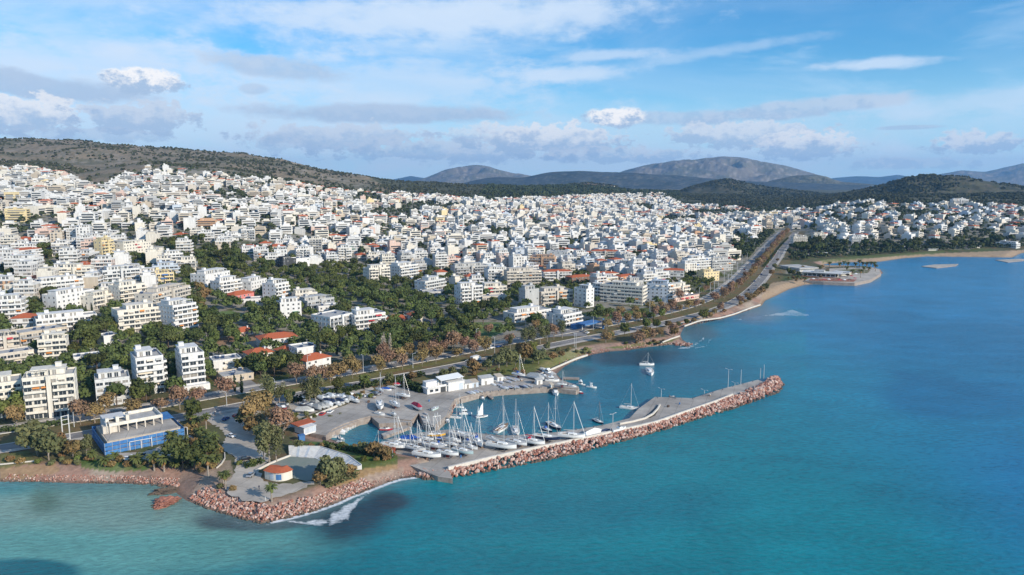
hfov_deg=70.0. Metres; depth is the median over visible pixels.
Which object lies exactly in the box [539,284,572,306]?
apartment building
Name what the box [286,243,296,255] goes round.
apartment building
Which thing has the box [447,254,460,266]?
apartment building
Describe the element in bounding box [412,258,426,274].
apartment building
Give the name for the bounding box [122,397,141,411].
plane tree
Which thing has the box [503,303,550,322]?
apartment building
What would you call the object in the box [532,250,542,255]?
apartment building
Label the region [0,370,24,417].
apartment building
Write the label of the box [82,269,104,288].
apartment building
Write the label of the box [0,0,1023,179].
sky
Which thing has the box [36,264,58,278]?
apartment building
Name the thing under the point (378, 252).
house
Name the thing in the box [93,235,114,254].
apartment building
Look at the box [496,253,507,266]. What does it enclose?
apartment building
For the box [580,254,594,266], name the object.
apartment building
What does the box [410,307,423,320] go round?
pine tree
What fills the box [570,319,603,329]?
filling station
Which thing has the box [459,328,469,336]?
pine tree
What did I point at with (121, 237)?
apartment building
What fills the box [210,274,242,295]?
apartment building
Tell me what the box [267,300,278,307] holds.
pine tree
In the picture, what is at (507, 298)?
green tree
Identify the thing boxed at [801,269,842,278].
restaurant
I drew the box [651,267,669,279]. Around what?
apartment building
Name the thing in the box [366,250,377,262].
apartment building
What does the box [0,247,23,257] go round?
apartment building
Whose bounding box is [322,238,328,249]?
apartment building
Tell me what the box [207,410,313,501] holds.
plaza
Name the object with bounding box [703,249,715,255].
apartment building
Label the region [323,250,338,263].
apartment building
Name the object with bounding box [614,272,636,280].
apartment building
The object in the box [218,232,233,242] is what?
apartment building
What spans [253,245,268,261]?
apartment building
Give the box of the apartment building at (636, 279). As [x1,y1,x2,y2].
[623,275,643,283]
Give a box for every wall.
[0,460,33,464]
[255,455,290,470]
[288,393,363,427]
[447,393,732,469]
[542,354,587,372]
[619,404,660,424]
[684,304,760,326]
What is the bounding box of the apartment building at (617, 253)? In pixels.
[614,250,626,257]
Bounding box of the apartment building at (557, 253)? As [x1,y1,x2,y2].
[546,249,569,257]
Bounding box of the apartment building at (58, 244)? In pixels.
[51,238,69,255]
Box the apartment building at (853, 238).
[849,234,863,244]
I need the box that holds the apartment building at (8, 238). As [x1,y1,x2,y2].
[0,233,21,246]
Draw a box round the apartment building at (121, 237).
[110,233,128,242]
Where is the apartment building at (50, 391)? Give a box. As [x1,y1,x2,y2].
[21,361,78,419]
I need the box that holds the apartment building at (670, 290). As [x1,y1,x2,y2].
[661,283,674,299]
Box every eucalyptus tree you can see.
[253,425,270,459]
[255,419,278,461]
[258,378,275,397]
[260,371,275,395]
[270,426,284,461]
[275,382,286,402]
[285,387,292,408]
[298,379,310,400]
[303,376,314,401]
[307,373,324,399]
[507,334,513,348]
[520,327,528,342]
[528,325,536,341]
[535,323,545,343]
[544,325,550,341]
[556,319,566,337]
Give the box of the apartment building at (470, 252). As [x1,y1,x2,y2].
[463,247,477,257]
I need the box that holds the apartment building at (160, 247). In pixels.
[145,245,163,251]
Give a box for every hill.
[463,171,872,189]
[681,179,812,194]
[768,175,873,185]
[820,175,1023,197]
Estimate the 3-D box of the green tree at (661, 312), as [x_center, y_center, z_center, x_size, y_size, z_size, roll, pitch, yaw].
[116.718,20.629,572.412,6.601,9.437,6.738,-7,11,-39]
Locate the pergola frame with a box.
[129,438,151,449]
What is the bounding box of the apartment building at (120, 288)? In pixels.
[108,278,146,302]
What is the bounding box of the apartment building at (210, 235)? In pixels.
[198,228,214,240]
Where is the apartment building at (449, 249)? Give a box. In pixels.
[444,243,459,256]
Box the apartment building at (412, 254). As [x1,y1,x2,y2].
[404,250,416,258]
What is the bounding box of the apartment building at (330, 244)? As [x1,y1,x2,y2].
[327,241,336,248]
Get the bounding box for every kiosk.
[263,465,292,481]
[290,418,315,434]
[298,433,304,440]
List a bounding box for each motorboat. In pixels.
[276,402,286,408]
[295,406,313,412]
[305,401,313,407]
[312,403,321,409]
[316,395,325,400]
[316,402,325,408]
[321,401,329,407]
[326,392,334,398]
[335,397,344,403]
[352,397,359,402]
[374,410,384,414]
[379,426,392,430]
[382,387,391,390]
[399,435,420,442]
[411,402,421,410]
[429,406,438,410]
[459,408,471,414]
[527,372,543,379]
[542,368,552,374]
[545,375,558,381]
[552,388,558,395]
[582,428,601,435]
[586,383,596,387]
[610,425,625,431]
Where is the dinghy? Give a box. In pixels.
[475,403,487,417]
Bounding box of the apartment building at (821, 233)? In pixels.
[811,231,825,239]
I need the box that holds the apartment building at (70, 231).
[66,224,78,239]
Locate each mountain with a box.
[393,176,422,180]
[416,165,529,183]
[622,156,841,181]
[831,175,905,184]
[941,163,1023,185]
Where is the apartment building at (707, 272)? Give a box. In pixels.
[696,267,719,280]
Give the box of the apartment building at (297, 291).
[291,286,317,298]
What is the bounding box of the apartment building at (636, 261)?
[628,257,645,267]
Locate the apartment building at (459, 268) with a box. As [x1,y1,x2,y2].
[450,261,488,275]
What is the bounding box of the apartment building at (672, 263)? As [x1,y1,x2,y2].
[668,259,679,267]
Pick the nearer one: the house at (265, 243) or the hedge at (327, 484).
the hedge at (327, 484)
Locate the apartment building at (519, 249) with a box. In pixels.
[511,246,523,254]
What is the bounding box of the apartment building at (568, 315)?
[546,306,582,327]
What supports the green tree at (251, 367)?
on the ground at (380, 470)
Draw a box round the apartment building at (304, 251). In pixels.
[294,244,309,256]
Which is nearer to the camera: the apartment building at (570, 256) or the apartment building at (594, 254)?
the apartment building at (570, 256)
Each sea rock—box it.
[147,486,179,495]
[150,495,181,509]
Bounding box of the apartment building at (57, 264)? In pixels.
[53,261,70,267]
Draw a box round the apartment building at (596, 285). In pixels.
[592,280,602,300]
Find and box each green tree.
[0,398,9,419]
[3,268,13,274]
[7,396,26,420]
[8,390,22,416]
[45,249,52,258]
[67,341,80,351]
[80,329,100,340]
[82,340,95,350]
[106,324,118,331]
[115,355,127,368]
[123,327,134,336]
[129,385,146,398]
[141,324,153,334]
[183,397,201,414]
[193,296,205,301]
[196,303,207,309]
[208,332,219,341]
[209,328,219,332]
[221,319,232,328]
[227,262,236,273]
[231,328,240,337]
[233,334,241,341]
[233,358,245,367]
[249,361,258,374]
[250,304,260,312]
[258,356,270,373]
[277,354,286,373]
[284,389,295,397]
[325,334,339,345]
[331,376,344,388]
[335,328,346,338]
[336,282,343,288]
[336,325,345,339]
[337,263,344,268]
[352,328,365,342]
[358,373,370,388]
[387,314,399,319]
[395,290,401,302]
[400,337,412,351]
[404,301,413,311]
[408,326,417,340]
[413,275,421,279]
[418,321,428,329]
[419,332,432,340]
[434,309,444,319]
[455,314,467,325]
[456,323,467,330]
[489,296,498,301]
[503,296,512,308]
[530,341,538,349]
[619,322,629,335]
[637,309,645,321]
[642,317,651,326]
[652,319,660,325]
[658,308,665,318]
[698,309,708,317]
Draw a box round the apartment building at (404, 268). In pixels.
[389,260,418,279]
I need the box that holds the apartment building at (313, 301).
[299,293,334,311]
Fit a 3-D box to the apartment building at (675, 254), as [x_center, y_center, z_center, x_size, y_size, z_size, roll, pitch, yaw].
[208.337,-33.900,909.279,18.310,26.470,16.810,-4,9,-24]
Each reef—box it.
[921,264,957,267]
[996,259,1023,262]
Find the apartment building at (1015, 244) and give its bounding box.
[996,240,1020,248]
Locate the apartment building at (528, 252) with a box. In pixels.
[524,245,540,260]
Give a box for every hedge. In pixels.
[0,417,70,431]
[183,423,223,453]
[242,457,265,467]
[285,371,426,402]
[320,470,359,488]
[321,440,394,459]
[398,378,422,392]
[762,237,788,266]
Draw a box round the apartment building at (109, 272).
[97,264,139,281]
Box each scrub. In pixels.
[0,137,770,206]
[569,181,618,187]
[680,178,826,195]
[680,191,1023,207]
[814,173,1023,197]
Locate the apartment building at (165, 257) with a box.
[156,253,171,261]
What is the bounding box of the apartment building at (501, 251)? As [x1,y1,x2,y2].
[496,248,508,256]
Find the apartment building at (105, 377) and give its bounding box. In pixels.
[94,364,131,405]
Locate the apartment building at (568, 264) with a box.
[557,259,574,271]
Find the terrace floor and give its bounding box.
[809,278,856,281]
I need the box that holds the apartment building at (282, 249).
[274,245,286,255]
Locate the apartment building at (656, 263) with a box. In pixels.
[650,259,667,267]
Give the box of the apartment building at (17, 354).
[0,343,35,363]
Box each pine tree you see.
[28,301,44,309]
[36,243,47,248]
[39,286,56,293]
[40,250,48,259]
[69,328,84,344]
[75,321,89,338]
[80,322,100,331]
[86,351,107,368]
[90,314,101,320]
[92,318,108,332]
[95,363,110,372]
[97,315,114,331]
[100,358,121,367]
[105,382,127,405]
[130,376,147,400]
[136,382,156,401]
[140,253,145,259]
[145,326,159,338]
[151,321,162,327]
[156,331,176,348]
[160,434,189,462]
[163,326,177,342]
[163,351,174,362]
[165,362,176,378]
[168,444,190,470]
[175,331,187,340]
[181,278,190,282]
[181,444,203,471]
[186,327,204,343]
[188,236,197,241]
[193,436,220,466]
[195,250,204,257]
[198,233,205,238]
[198,309,210,316]
[200,323,209,336]
[201,314,219,324]
[204,323,216,332]
[206,307,219,314]
[214,250,223,262]
[218,319,225,331]
[221,241,229,247]
[222,328,231,341]
[223,247,231,255]
[224,312,239,322]
[227,256,237,260]
[234,262,246,269]
[238,254,249,260]
[241,356,252,369]
[248,349,267,373]
[252,262,259,268]
[252,360,267,378]
[255,306,267,315]
[257,257,265,267]
[259,266,268,272]
[261,263,270,273]
[263,304,277,314]
[264,260,275,269]
[266,355,282,376]
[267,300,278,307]
[275,349,291,370]
[285,360,302,377]
[286,352,303,361]
[287,266,299,277]
[297,261,307,266]
[301,270,313,282]
[304,331,317,342]
[308,275,320,283]
[311,330,327,349]
[326,280,338,287]
[334,304,346,310]
[337,301,351,310]
[339,291,348,297]
[342,325,355,332]
[345,281,355,285]
[346,284,356,292]
[348,263,357,269]
[348,276,356,281]
[349,258,357,263]
[358,276,366,281]
[362,279,372,284]
[364,284,373,289]
[366,292,376,300]
[369,319,383,329]
[374,328,385,333]
[377,294,388,305]
[378,275,389,288]
[379,329,398,340]
[380,319,392,328]
[388,322,401,327]
[388,325,403,343]
[389,276,398,284]
[398,326,409,335]
[399,277,407,283]
[399,320,410,326]
[401,285,410,291]
[407,294,417,301]
[409,330,425,341]
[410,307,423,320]
[412,290,423,298]
[421,335,432,348]
[425,308,436,323]
[435,335,445,341]
[436,317,449,325]
[442,323,457,333]
[444,305,454,317]
[444,316,455,324]
[449,310,460,321]
[457,317,469,326]
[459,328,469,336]
[462,302,476,308]
[464,312,477,320]
[466,304,479,322]
[466,322,482,338]
[476,301,485,310]
[477,311,488,324]
[488,299,498,309]
[497,300,506,306]
[529,313,542,322]
[597,308,607,318]
[606,307,614,317]
[646,312,655,320]
[791,242,798,250]
[813,244,821,252]
[814,235,821,241]
[829,243,837,247]
[842,238,848,244]
[851,244,858,248]
[860,239,868,244]
[903,242,912,250]
[991,234,998,239]
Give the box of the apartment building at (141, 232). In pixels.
[136,227,147,239]
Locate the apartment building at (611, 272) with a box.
[590,270,618,274]
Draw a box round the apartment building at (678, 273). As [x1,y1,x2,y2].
[663,268,683,281]
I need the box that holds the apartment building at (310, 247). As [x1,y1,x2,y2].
[299,243,312,254]
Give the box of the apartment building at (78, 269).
[56,261,94,276]
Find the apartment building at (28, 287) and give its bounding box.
[13,276,41,298]
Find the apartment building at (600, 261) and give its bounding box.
[594,258,606,264]
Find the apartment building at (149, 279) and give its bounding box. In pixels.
[141,269,157,287]
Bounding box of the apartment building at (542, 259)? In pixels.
[530,253,555,267]
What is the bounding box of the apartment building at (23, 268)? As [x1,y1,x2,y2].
[13,258,37,277]
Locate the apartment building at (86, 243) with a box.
[80,237,95,249]
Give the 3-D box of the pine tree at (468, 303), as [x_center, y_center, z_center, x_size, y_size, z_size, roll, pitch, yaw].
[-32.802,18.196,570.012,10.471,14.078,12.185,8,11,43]
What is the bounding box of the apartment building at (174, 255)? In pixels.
[163,248,182,262]
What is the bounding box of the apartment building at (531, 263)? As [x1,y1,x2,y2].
[523,261,538,268]
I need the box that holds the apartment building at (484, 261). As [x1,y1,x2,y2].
[478,258,492,265]
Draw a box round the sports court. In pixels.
[270,456,319,480]
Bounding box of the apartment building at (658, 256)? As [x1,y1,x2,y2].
[650,251,667,260]
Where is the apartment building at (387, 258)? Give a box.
[380,251,395,265]
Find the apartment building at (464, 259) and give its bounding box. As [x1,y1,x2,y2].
[459,256,474,262]
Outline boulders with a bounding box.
[1,308,784,523]
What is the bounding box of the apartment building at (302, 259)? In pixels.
[291,256,309,266]
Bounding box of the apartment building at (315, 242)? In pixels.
[309,234,321,251]
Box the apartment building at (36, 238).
[31,233,50,242]
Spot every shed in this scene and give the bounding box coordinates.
[386,314,406,320]
[464,379,472,388]
[469,378,478,387]
[478,374,493,384]
[494,373,502,380]
[535,377,542,384]
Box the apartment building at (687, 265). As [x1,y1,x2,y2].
[678,258,696,271]
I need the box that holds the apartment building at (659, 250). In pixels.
[651,248,667,253]
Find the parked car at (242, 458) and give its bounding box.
[239,456,250,460]
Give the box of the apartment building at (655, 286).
[647,277,670,302]
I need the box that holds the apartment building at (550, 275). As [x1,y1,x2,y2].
[541,269,571,282]
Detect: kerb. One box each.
[0,249,778,444]
[0,264,754,433]
[3,233,796,450]
[7,235,775,426]
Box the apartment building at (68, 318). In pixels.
[34,309,96,330]
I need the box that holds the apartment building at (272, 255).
[265,251,282,264]
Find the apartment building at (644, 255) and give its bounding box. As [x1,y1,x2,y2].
[638,252,649,259]
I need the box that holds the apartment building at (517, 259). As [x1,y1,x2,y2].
[508,252,526,266]
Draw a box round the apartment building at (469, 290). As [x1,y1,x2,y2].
[454,279,482,303]
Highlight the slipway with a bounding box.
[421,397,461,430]
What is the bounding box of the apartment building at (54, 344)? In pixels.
[37,329,69,360]
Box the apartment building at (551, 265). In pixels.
[546,261,557,269]
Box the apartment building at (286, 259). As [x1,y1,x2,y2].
[276,254,295,268]
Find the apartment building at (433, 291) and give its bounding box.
[417,288,444,299]
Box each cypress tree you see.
[233,374,235,391]
[239,374,243,392]
[315,335,320,351]
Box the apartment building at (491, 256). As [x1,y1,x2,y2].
[481,251,495,263]
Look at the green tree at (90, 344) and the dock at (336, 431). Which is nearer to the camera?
the dock at (336, 431)
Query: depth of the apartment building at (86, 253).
712.86 m
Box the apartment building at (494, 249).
[492,245,506,254]
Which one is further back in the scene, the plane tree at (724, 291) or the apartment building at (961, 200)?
the apartment building at (961, 200)
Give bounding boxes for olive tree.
[13,424,54,455]
[16,418,43,433]
[30,429,63,460]
[52,436,66,448]
[54,432,66,438]
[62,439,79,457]
[79,433,92,454]
[185,437,197,446]
[190,291,201,297]
[194,281,204,289]
[196,290,207,297]
[199,287,211,295]
[234,409,253,422]
[242,413,264,430]
[252,421,270,434]
[293,439,304,446]
[312,469,327,484]
[315,455,341,479]
[327,471,340,482]
[331,456,347,478]
[346,463,356,474]
[357,441,367,450]
[364,441,382,456]
[375,445,391,455]
[384,372,393,381]
[408,371,416,377]
[437,368,448,375]
[448,366,457,373]
[460,366,467,376]
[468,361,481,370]
[481,359,491,370]
[492,350,505,367]
[499,346,515,365]
[512,348,521,364]
[514,342,535,363]
[531,348,546,363]
[543,342,549,348]
[548,352,557,358]
[558,350,564,357]
[665,320,672,326]
[669,327,678,334]
[758,287,765,294]
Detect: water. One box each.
[0,253,1023,574]
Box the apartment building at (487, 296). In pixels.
[481,293,506,301]
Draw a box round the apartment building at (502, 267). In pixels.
[497,264,506,280]
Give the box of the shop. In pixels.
[671,293,698,301]
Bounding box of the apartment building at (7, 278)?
[0,273,14,289]
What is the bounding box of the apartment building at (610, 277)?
[601,272,617,280]
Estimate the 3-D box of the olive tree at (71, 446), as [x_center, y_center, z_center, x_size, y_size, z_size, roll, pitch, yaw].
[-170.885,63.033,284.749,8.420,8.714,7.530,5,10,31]
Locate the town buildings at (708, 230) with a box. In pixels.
[0,163,1023,259]
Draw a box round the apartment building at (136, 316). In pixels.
[111,299,160,332]
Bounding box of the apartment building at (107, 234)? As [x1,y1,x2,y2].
[96,231,112,237]
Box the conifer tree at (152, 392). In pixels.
[147,376,155,396]
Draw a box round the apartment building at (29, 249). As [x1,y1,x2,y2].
[16,246,43,257]
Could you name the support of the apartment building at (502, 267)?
on the ground at (380, 470)
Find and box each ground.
[0,138,1023,522]
[275,387,373,424]
[292,374,577,439]
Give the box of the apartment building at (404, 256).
[397,251,413,261]
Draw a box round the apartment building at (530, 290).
[519,282,538,305]
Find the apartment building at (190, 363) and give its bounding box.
[174,341,209,392]
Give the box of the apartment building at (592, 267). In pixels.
[586,263,599,272]
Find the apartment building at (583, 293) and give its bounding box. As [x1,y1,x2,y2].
[574,283,593,307]
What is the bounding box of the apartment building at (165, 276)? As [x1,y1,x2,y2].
[151,267,173,283]
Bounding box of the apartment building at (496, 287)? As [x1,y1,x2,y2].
[482,280,507,293]
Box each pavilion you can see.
[779,264,818,271]
[833,270,851,274]
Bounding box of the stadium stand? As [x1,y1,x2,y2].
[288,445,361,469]
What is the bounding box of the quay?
[395,380,762,483]
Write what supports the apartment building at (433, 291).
on the ground at (380, 470)
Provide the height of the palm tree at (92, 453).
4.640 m
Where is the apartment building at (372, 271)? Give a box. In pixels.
[363,262,390,281]
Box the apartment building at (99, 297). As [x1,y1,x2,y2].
[80,287,112,309]
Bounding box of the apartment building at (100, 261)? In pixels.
[91,253,114,270]
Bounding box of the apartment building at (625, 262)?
[621,258,629,266]
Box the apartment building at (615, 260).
[607,257,623,263]
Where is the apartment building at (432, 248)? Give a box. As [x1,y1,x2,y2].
[428,244,441,256]
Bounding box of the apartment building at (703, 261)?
[682,253,710,269]
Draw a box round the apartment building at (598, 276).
[590,271,607,283]
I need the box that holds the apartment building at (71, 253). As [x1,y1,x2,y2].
[58,245,81,262]
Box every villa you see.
[242,346,273,357]
[255,332,297,348]
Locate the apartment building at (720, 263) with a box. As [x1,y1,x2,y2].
[711,256,732,270]
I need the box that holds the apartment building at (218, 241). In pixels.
[215,236,230,249]
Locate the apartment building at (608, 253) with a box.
[591,249,620,257]
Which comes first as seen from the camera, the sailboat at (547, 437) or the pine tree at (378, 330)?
the sailboat at (547, 437)
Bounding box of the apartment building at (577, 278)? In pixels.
[565,273,589,283]
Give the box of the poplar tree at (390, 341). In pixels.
[388,333,391,349]
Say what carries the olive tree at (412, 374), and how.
on the ground at (380, 470)
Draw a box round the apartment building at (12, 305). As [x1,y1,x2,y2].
[0,291,28,321]
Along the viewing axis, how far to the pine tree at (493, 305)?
581.39 m
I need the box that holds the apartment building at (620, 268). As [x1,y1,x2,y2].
[613,263,628,273]
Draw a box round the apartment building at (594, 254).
[590,252,604,257]
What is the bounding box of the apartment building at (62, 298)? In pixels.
[42,284,93,309]
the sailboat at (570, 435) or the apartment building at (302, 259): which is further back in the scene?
the apartment building at (302, 259)
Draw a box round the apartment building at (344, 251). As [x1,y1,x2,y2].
[337,243,351,261]
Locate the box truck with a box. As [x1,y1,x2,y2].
[470,355,480,360]
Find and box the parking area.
[109,435,192,460]
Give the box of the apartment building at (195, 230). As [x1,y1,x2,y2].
[190,226,205,236]
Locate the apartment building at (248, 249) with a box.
[241,244,254,257]
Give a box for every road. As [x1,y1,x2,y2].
[0,232,779,432]
[0,232,796,450]
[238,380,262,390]
[405,314,458,343]
[491,333,576,346]
[572,310,669,335]
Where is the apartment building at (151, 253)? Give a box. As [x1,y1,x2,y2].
[145,247,163,264]
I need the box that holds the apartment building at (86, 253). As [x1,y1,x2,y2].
[80,247,100,261]
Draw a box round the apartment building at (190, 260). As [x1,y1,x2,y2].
[176,254,197,270]
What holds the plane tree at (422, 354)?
on the ground at (380, 470)
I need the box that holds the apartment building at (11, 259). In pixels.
[3,252,44,268]
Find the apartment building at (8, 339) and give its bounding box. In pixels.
[0,329,19,348]
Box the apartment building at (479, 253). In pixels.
[476,249,488,261]
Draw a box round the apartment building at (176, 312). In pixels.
[157,297,198,333]
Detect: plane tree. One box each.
[4,404,24,423]
[67,398,90,424]
[84,402,105,422]
[94,391,115,413]
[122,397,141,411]
[150,397,169,410]
[168,385,188,409]
[187,386,206,399]
[214,376,235,397]
[238,394,265,415]
[246,388,274,412]
[263,407,279,428]
[268,406,293,438]
[285,361,306,383]
[304,364,316,378]
[316,365,328,383]
[321,364,336,382]
[325,366,337,380]
[332,361,348,376]
[342,353,360,378]
[352,362,362,373]
[369,354,384,369]
[375,342,388,355]
[376,347,396,364]
[376,360,386,373]
[389,347,406,365]
[395,353,407,369]
[405,342,414,356]
[414,348,428,366]
[417,342,428,350]
[427,345,443,359]
[428,341,439,349]
[431,335,440,342]
[439,339,449,354]
[445,330,463,352]
[451,348,463,356]
[460,336,468,349]
[468,338,478,352]
[473,330,480,339]
[477,335,492,349]
[483,323,493,335]
[503,333,515,340]
[531,319,540,330]
[548,323,558,335]
[600,331,611,342]
[601,318,612,329]
[611,311,621,323]
[616,306,625,314]
[623,312,631,321]
[630,305,638,310]
[630,329,645,342]
[632,311,640,319]
[637,326,651,341]
[644,300,655,308]
[646,327,657,339]
[651,305,658,318]
[657,329,663,335]
[659,303,669,314]
[667,299,676,314]
[668,323,677,329]
[675,289,684,298]
[675,304,682,310]
[683,299,693,308]
[694,298,700,305]
[710,292,719,302]
[717,302,723,310]
[720,288,728,297]
[727,281,734,292]
[736,278,742,288]
[736,295,744,300]
[745,292,753,299]
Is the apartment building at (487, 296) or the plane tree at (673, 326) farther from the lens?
the apartment building at (487, 296)
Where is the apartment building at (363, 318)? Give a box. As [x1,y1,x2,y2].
[346,306,386,331]
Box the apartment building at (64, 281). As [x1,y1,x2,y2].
[33,273,84,295]
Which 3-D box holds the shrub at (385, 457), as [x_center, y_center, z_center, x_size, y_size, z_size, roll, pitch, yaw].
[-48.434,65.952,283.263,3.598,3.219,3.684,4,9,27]
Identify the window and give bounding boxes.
[22,381,30,384]
[23,388,31,393]
[24,394,31,399]
[25,408,32,411]
[26,414,33,419]
[34,413,42,418]
[54,411,59,416]
[58,384,65,388]
[60,404,67,407]
[61,410,67,415]
[66,377,73,381]
[157,388,164,392]
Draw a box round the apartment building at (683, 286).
[672,280,690,294]
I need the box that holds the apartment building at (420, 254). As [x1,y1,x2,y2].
[412,248,426,258]
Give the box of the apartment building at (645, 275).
[637,269,657,284]
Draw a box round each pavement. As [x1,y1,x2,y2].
[0,232,778,426]
[0,232,798,452]
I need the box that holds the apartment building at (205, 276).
[190,267,229,286]
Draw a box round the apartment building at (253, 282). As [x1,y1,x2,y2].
[241,274,266,291]
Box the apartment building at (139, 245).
[114,238,150,252]
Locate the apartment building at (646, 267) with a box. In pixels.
[641,265,652,270]
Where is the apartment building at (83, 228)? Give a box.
[75,223,92,236]
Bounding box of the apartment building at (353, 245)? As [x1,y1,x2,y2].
[348,241,356,253]
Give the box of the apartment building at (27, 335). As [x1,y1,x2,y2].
[10,323,66,346]
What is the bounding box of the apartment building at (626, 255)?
[618,252,635,258]
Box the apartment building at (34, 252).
[20,250,39,255]
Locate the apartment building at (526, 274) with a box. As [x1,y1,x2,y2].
[503,265,541,286]
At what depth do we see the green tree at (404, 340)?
460.34 m
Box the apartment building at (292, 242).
[286,239,298,245]
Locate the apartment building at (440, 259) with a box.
[432,250,448,267]
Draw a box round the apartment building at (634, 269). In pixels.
[627,264,643,274]
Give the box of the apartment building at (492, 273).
[484,264,501,281]
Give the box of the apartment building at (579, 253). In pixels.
[573,248,589,261]
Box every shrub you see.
[5,455,14,461]
[14,457,25,463]
[34,458,41,463]
[47,459,55,464]
[58,452,65,456]
[61,459,72,464]
[73,458,80,464]
[83,455,94,460]
[106,461,115,466]
[115,455,123,462]
[122,460,131,466]
[180,463,189,468]
[197,467,204,472]
[209,462,217,468]
[216,483,223,488]
[229,485,236,490]
[249,458,257,463]
[360,455,366,460]
[382,455,391,460]
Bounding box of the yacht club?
[421,372,464,394]
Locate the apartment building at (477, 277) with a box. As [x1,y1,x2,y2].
[469,273,483,282]
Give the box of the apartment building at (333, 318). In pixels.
[311,310,352,331]
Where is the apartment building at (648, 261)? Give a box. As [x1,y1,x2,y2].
[643,258,653,266]
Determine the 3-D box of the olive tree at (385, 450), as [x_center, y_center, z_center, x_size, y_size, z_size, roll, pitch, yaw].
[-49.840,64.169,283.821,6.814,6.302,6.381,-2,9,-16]
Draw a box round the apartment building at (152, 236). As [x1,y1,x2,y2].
[145,229,163,242]
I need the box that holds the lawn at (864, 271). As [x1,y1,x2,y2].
[839,269,869,273]
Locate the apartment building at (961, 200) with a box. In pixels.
[950,197,968,204]
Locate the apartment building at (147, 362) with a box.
[130,344,167,394]
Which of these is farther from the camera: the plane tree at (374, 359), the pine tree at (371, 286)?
the pine tree at (371, 286)
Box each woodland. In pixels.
[0,162,1023,310]
[0,276,661,397]
[48,245,722,292]
[479,183,680,199]
[788,236,1023,259]
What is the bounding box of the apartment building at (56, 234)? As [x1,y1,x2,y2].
[49,228,64,241]
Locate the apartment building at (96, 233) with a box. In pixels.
[85,231,99,237]
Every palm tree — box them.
[84,448,97,458]
[96,454,112,466]
[110,451,118,458]
[127,452,144,464]
[144,450,161,470]
[156,453,170,471]
[164,429,178,439]
[169,458,181,468]
[183,412,193,422]
[188,454,201,465]
[190,415,201,424]
[193,426,204,433]
[197,429,209,439]
[198,454,214,477]
[200,412,210,428]
[201,431,211,438]
[206,431,219,439]
[209,453,221,463]
[217,469,231,490]
[264,482,277,501]
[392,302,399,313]
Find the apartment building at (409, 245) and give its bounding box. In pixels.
[405,241,415,251]
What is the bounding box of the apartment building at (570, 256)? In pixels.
[563,253,576,264]
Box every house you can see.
[9,313,36,328]
[67,235,79,246]
[73,351,100,367]
[79,261,90,264]
[97,279,115,288]
[97,331,118,345]
[106,228,118,234]
[126,261,142,266]
[140,265,154,276]
[209,353,240,370]
[216,367,253,381]
[226,289,253,299]
[227,230,242,240]
[237,325,253,336]
[242,294,260,302]
[259,240,271,246]
[268,243,284,251]
[273,345,289,351]
[274,238,287,244]
[283,234,292,240]
[288,342,315,354]
[299,239,308,244]
[299,351,330,370]
[308,253,323,263]
[315,250,324,258]
[316,301,337,312]
[324,248,336,253]
[355,253,365,260]
[376,250,384,258]
[406,311,424,321]
[423,257,432,265]
[434,268,447,277]
[449,273,464,284]
[463,273,476,280]
[575,263,586,273]
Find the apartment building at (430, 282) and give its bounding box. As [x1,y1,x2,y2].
[414,275,446,289]
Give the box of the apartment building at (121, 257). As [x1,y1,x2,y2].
[113,249,131,264]
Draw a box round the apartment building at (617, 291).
[600,280,647,304]
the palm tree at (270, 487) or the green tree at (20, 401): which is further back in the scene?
the green tree at (20, 401)
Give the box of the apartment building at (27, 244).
[20,241,37,247]
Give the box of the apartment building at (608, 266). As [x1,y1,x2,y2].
[600,261,615,270]
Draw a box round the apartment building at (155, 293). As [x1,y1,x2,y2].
[134,283,190,303]
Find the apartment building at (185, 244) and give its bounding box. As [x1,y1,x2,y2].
[176,236,193,253]
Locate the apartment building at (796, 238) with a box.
[790,234,807,243]
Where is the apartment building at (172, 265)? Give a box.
[152,260,179,274]
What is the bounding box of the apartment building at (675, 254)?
[670,249,687,260]
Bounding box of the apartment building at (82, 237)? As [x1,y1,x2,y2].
[76,233,92,249]
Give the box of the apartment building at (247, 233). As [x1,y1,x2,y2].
[241,225,254,239]
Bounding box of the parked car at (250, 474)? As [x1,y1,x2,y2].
[246,472,255,477]
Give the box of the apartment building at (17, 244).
[10,238,31,248]
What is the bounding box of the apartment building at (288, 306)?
[276,295,301,317]
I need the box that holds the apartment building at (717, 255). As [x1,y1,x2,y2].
[706,253,721,256]
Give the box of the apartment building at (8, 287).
[4,277,19,292]
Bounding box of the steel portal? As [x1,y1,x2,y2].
[60,415,70,439]
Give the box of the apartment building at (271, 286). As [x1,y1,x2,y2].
[262,277,290,298]
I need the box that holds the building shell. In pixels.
[92,407,184,455]
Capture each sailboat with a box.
[375,374,383,392]
[375,399,383,409]
[379,415,404,450]
[386,417,406,448]
[389,377,399,408]
[395,373,409,399]
[405,432,414,449]
[406,422,425,452]
[412,415,440,460]
[412,424,424,445]
[420,417,433,441]
[422,416,444,450]
[428,412,444,439]
[436,426,458,458]
[445,417,460,442]
[445,428,457,447]
[448,402,470,439]
[450,401,461,418]
[451,420,473,456]
[461,425,477,449]
[463,426,473,442]
[471,409,482,446]
[485,409,516,451]
[486,434,498,440]
[493,399,507,433]
[505,415,526,447]
[511,402,519,434]
[512,355,524,377]
[518,408,544,446]
[532,402,559,442]
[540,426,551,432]
[545,394,560,430]
[557,376,566,387]
[558,403,584,438]
[592,401,602,423]
[619,383,638,409]
[639,360,653,365]
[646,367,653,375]
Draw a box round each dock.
[323,417,369,440]
[372,417,411,427]
[381,425,409,438]
[461,386,578,402]
[563,377,578,379]
[805,267,880,285]
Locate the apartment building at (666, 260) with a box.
[663,257,676,262]
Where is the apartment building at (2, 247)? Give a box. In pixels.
[0,245,11,251]

